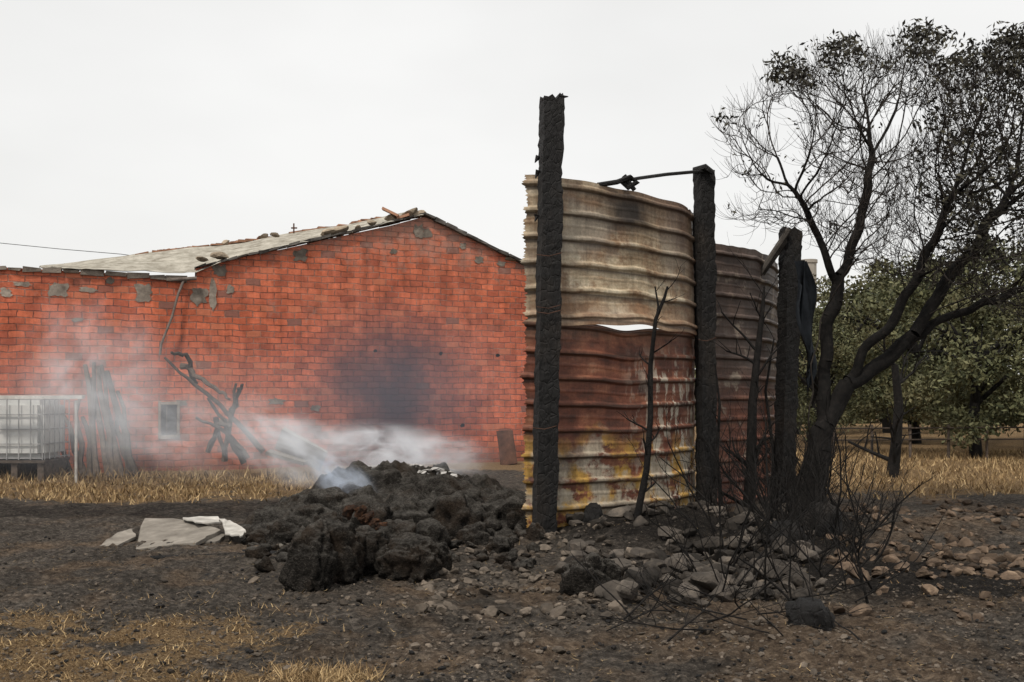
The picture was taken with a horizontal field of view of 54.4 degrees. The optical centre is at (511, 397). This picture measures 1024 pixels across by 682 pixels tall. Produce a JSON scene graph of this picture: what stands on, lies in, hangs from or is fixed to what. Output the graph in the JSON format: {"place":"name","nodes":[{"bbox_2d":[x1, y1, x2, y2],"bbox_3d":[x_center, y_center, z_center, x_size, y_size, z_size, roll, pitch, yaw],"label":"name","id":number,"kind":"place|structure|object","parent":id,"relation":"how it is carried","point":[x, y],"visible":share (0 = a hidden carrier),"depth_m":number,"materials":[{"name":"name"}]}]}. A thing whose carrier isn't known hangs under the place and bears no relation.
{"place":"outdoors","nodes":[
{"label":"outdoors","id":0,"kind":"place"},
{"bbox_2d":[0,413,1023,681],"bbox_3d":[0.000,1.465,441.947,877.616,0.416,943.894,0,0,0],"label":"ground","id":1,"kind":"structure","parent":0,"point":[30,521],"depth_m":7.56,"materials":[{"name":"brown soil"}]},
{"bbox_2d":[0,399,69,481],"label":"water tank container","id":2,"kind":"object","parent":1,"relation":"on","point":[32,431],"visible":0.82,"depth_m":19.05,"materials":[{"name":"plastic"}]},
{"bbox_2d":[0,395,84,482],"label":"metal rail","id":3,"kind":"object","parent":1,"relation":"on","point":[53,397],"visible":0.91,"depth_m":18.54,"materials":[{"name":"grey metal"}]},
{"bbox_2d":[60,362,140,477],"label":"leaning timber poles","id":4,"kind":"object","parent":1,"relation":"on","point":[111,456],"visible":0.81,"depth_m":20.19,"materials":[{"name":"grey wood"}]},
{"bbox_2d":[100,518,287,550],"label":"fallen cement sheets","id":5,"kind":"object","parent":1,"relation":"on","point":[157,531],"visible":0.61,"depth_m":11.19,"materials":[{"name":"grey concrete"}]},
{"bbox_2d":[183,516,245,537],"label":"white sheet scraps","id":6,"kind":"object","parent":5,"relation":"on","point":[230,527],"visible":1,"depth_m":11.47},
{"bbox_2d":[0,590,405,681],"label":"foreground dry grass","id":7,"kind":"structure","parent":1,"relation":"on","point":[312,676],"depth_m":5.83,"materials":[{"name":"plant"}]},
{"bbox_2d":[150,549,276,558],"bbox_3d":[-2.922,1.621,10.042,1.349,0.124,0.408,0,0,-27],"label":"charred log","id":8,"kind":"object","parent":1,"relation":"on","point":[159,556],"visible":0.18,"depth_m":9.95,"materials":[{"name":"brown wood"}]},
{"bbox_2d":[164,351,264,464],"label":"fallen dead branches","id":9,"kind":"object","parent":1,"relation":"on","point":[239,451],"visible":1,"depth_m":20.39,"materials":[{"name":"brown wood"}]},
{"bbox_2d":[0,207,527,473],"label":"brick barn","id":10,"kind":"structure","parent":1,"relation":"on","point":[403,341],"depth_m":23.06,"materials":[{"name":"red brick"}]},
{"bbox_2d":[2,243,125,254],"bbox_3d":[-14.565,-4.595,30.107,9.581,0.867,0.808,0,0,-6],"label":"overhead cable","id":11,"kind":"object","parent":10,"relation":"attached to","point":[63,249],"visible":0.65,"depth_m":30.00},
{"bbox_2d":[158,401,179,438],"bbox_3d":[-7.533,0.485,21.847,0.449,0.838,0.152,0,0,-24],"label":"window frame","id":12,"kind":"structure","parent":10,"relation":"in","point":[177,403],"depth_m":21.81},
{"bbox_2d":[161,404,176,434],"bbox_3d":[-7.576,0.486,21.955,0.323,0.684,0.143,0,0,0],"label":"window glass","id":13,"kind":"structure","parent":10,"relation":"in","point":[171,409],"depth_m":21.96,"materials":[{"name":"grey glass"}]},
{"bbox_2d":[265,427,327,470],"bbox_3d":[-4.282,1.043,19.947,1.151,0.922,0.829,0,0,0],"label":"broken roof slab","id":14,"kind":"object","parent":1,"relation":"on","point":[293,447],"depth_m":20.11,"materials":[{"name":"grey concrete"}]},
{"bbox_2d":[278,510,388,592],"bbox_3d":[-1.539,1.400,8.764,0.856,0.760,1.152,0,0,0],"label":"burnt hay bale","id":15,"kind":"object","parent":1,"relation":"on","point":[326,551],"visible":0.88,"depth_m":8.43},
{"bbox_2d":[225,460,545,571],"bbox_3d":[-2.155,1.410,12.652,6.090,1.162,7.088,0,0,0],"label":"smouldering hay heap","id":16,"kind":"object","parent":1,"relation":"on","point":[398,497],"visible":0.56,"depth_m":11.50,"materials":[{"name":"black plant"}]},
{"bbox_2d":[342,504,386,529],"bbox_3d":[-1.511,1.285,10.295,0.565,0.342,0.194,0,0,24],"label":"scorched hay clump","id":17,"kind":"object","parent":16,"relation":"on","point":[363,515],"visible":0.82,"depth_m":10.31,"materials":[{"name":"brown plant"}]},
{"bbox_2d":[371,462,456,476],"bbox_3d":[-1.358,1.011,13.893,1.187,0.206,0.686,0,0,0],"label":"pale ash cap","id":18,"kind":"object","parent":16,"relation":"on","point":[443,471],"visible":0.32,"depth_m":13.76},
{"bbox_2d":[374,532,451,583],"bbox_3d":[-0.885,1.485,8.912,0.678,0.568,0.698,0,0,0],"label":"burnt hay bale","id":19,"kind":"object","parent":1,"relation":"on","point":[411,557],"visible":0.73,"depth_m":8.67},
{"bbox_2d":[496,430,517,464],"bbox_3d":[-0.124,1.214,23.996,0.516,0.871,0.277,0,0,0],"label":"rusty panel","id":20,"kind":"object","parent":1,"relation":"on","point":[507,449],"visible":0.86,"depth_m":23.98,"materials":[{"name":"metal"}]},
{"bbox_2d":[0,512,1023,681],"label":"dirt clods","id":21,"kind":"object","parent":1,"relation":"on","point":[441,606],"visible":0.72,"depth_m":7.02,"materials":[{"name":"brown soil"}]},
{"bbox_2d":[0,512,1023,681],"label":"charcoal bits","id":22,"kind":"object","parent":1,"relation":"on","point":[509,675],"visible":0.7,"depth_m":6.53,"materials":[{"name":"black wood"}]},
{"bbox_2d":[6,528,1023,681],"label":"scattered straw litter","id":23,"kind":"object","parent":1,"relation":"on","point":[489,628],"visible":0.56,"depth_m":6.73,"materials":[{"name":"beige plant"}]},
{"bbox_2d":[559,552,621,595],"bbox_3d":[0.639,1.504,8.164,0.513,0.485,0.377,0,0,0],"label":"burnt hay bale","id":24,"kind":"object","parent":1,"relation":"on","point":[576,577],"visible":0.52,"depth_m":8.04},
{"bbox_2d":[617,256,691,518],"bbox_3d":[1.545,-0.110,10.905,0.762,2.882,0.410,0,0,25],"label":"burnt sapling","id":25,"kind":"object","parent":1,"relation":"on","point":[643,489],"visible":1,"depth_m":10.88,"materials":[{"name":"black plant"}]},
{"bbox_2d":[519,93,816,532],"bbox_3d":[2.506,-0.859,13.477,1.342,5.117,6.721,0,0,44],"label":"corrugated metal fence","id":26,"kind":"object","parent":1,"relation":"on","point":[600,253],"visible":0.88,"depth_m":12.18,"materials":[{"name":"brown metal"}]},
{"bbox_2d":[553,500,827,606],"bbox_3d":[1.716,1.421,10.175,2.821,0.487,5.391,0,0,16],"label":"stone rubble pile","id":27,"kind":"object","parent":1,"relation":"on","point":[656,558],"visible":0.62,"depth_m":8.93,"materials":[{"name":"grey stone"}]},
{"bbox_2d":[582,501,842,630],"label":"rocks","id":28,"kind":"object","parent":1,"relation":"on","point":[592,511],"visible":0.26,"depth_m":6.99,"materials":[{"name":"black stone"}]},
{"bbox_2d":[694,285,790,511],"bbox_3d":[3.005,0.015,13.019,1.258,3.044,0.606,0,0,0],"label":"burnt sapling","id":29,"kind":"object","parent":1,"relation":"on","point":[719,410],"visible":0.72,"depth_m":12.99,"materials":[{"name":"black plant"}]},
{"bbox_2d":[711,235,791,512],"bbox_3d":[3.082,-0.274,12.511,1.077,3.699,0.692,0,0,0],"label":"burnt sapling","id":30,"kind":"object","parent":1,"relation":"on","point":[755,362],"visible":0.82,"depth_m":12.57,"materials":[{"name":"black plant"}]},
{"bbox_2d":[562,366,972,641],"bbox_3d":[2.586,0.636,9.928,3.303,1.996,8.233,0,0,12],"label":"burnt brushwood","id":31,"kind":"object","parent":1,"relation":"on","point":[768,501],"visible":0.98,"depth_m":9.45,"materials":[{"name":"black plant"}]},
{"bbox_2d":[796,297,844,433],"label":"oak tree","id":32,"kind":"object","parent":1,"relation":"on","point":[802,387],"depth_m":43.88,"materials":[{"name":"green plant"}]},
{"bbox_2d":[797,274,896,440],"bbox_3d":[10.801,-1.357,36.245,6.407,6.147,6.319,0,0,-28],"label":"oak tree","id":33,"kind":"object","parent":1,"relation":"on","point":[827,283],"visible":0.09,"depth_m":35.41,"materials":[{"name":"green plant"}]},
{"bbox_2d":[796,290,912,440],"bbox_3d":[9.365,-0.765,30.105,5.126,4.917,5.055,0,0,29],"label":"oak tree","id":34,"kind":"object","parent":1,"relation":"on","point":[844,352],"visible":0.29,"depth_m":29.10,"materials":[{"name":"green plant"}]},
{"bbox_2d":[695,354,1022,423],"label":"distant tree line","id":35,"kind":"object","parent":1,"relation":"on","point":[873,417],"depth_m":62.80,"materials":[{"name":"green plant"}]},
{"bbox_2d":[709,17,1023,514],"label":"burnt tree","id":36,"kind":"object","parent":1,"relation":"on","point":[860,375],"visible":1,"depth_m":12.71,"materials":[{"name":"black plant"}]},
{"bbox_2d":[848,330,937,477],"bbox_3d":[7.583,0.114,20.276,1.540,3.081,1.568,0,0,-41],"label":"field tree trunk","id":37,"kind":"object","parent":1,"relation":"on","point":[896,423],"visible":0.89,"depth_m":19.94,"materials":[{"name":"black plant"}]},
{"bbox_2d":[814,265,978,432],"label":"oak tree","id":38,"kind":"object","parent":1,"relation":"on","point":[885,423],"visible":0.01,"depth_m":44.82,"materials":[{"name":"green plant"}]},
{"bbox_2d":[813,253,1023,443],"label":"oak tree","id":39,"kind":"object","parent":1,"relation":"on","point":[877,284],"visible":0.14,"depth_m":34.38,"materials":[{"name":"green plant"}]},
{"bbox_2d":[825,499,1023,621],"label":"field stones","id":40,"kind":"object","parent":1,"relation":"on","point":[983,557],"visible":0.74,"depth_m":9.78,"materials":[{"name":"grey stone"}]},
{"bbox_2d":[832,425,1023,459],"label":"field rail fence","id":41,"kind":"object","parent":1,"relation":"on","point":[910,428],"visible":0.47,"depth_m":25.94,"materials":[{"name":"brown wood"}]},
{"bbox_2d":[842,245,1023,457],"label":"oak tree","id":42,"kind":"object","parent":1,"relation":"on","point":[978,378],"visible":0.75,"depth_m":26.67,"materials":[{"name":"green plant"}]},
{"bbox_2d":[904,295,1022,418],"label":"oak tree","id":43,"kind":"object","parent":1,"relation":"on","point":[964,388],"visible":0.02,"depth_m":48.30,"materials":[{"name":"green plant"}]},
{"bbox_2d":[943,212,1023,421],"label":"oak tree","id":44,"kind":"object","parent":1,"relation":"on","point":[989,386],"visible":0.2,"depth_m":29.23,"materials":[{"name":"green plant"}]},
{"bbox_2d":[946,233,1023,409],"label":"oak tree","id":45,"kind":"object","parent":1,"relation":"on","point":[1002,247],"visible":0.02,"depth_m":35.02,"materials":[{"name":"green plant"}]},
{"bbox_2d":[1009,345,1023,402],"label":"oak tree","id":46,"kind":"object","parent":1,"relation":"on","point":[1022,372],"visible":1,"depth_m":23.77,"materials":[{"name":"green plant"}]},
{"bbox_2d":[0,446,1023,504],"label":"dry grass field","id":47,"kind":"structure","parent":0,"point":[309,478],"depth_m":18.82,"materials":[{"name":"plant"}]},
{"bbox_2d":[0,0,1023,373],"label":"sky","id":48,"kind":"structure","parent":0,"point":[128,127],"materials":[{"name":"white"}]},
{"bbox_2d":[802,259,817,305],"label":"distant silo","id":49,"kind":"object","parent":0,"point":[812,263],"visible":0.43,"depth_m":69.49,"materials":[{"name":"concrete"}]}
]}

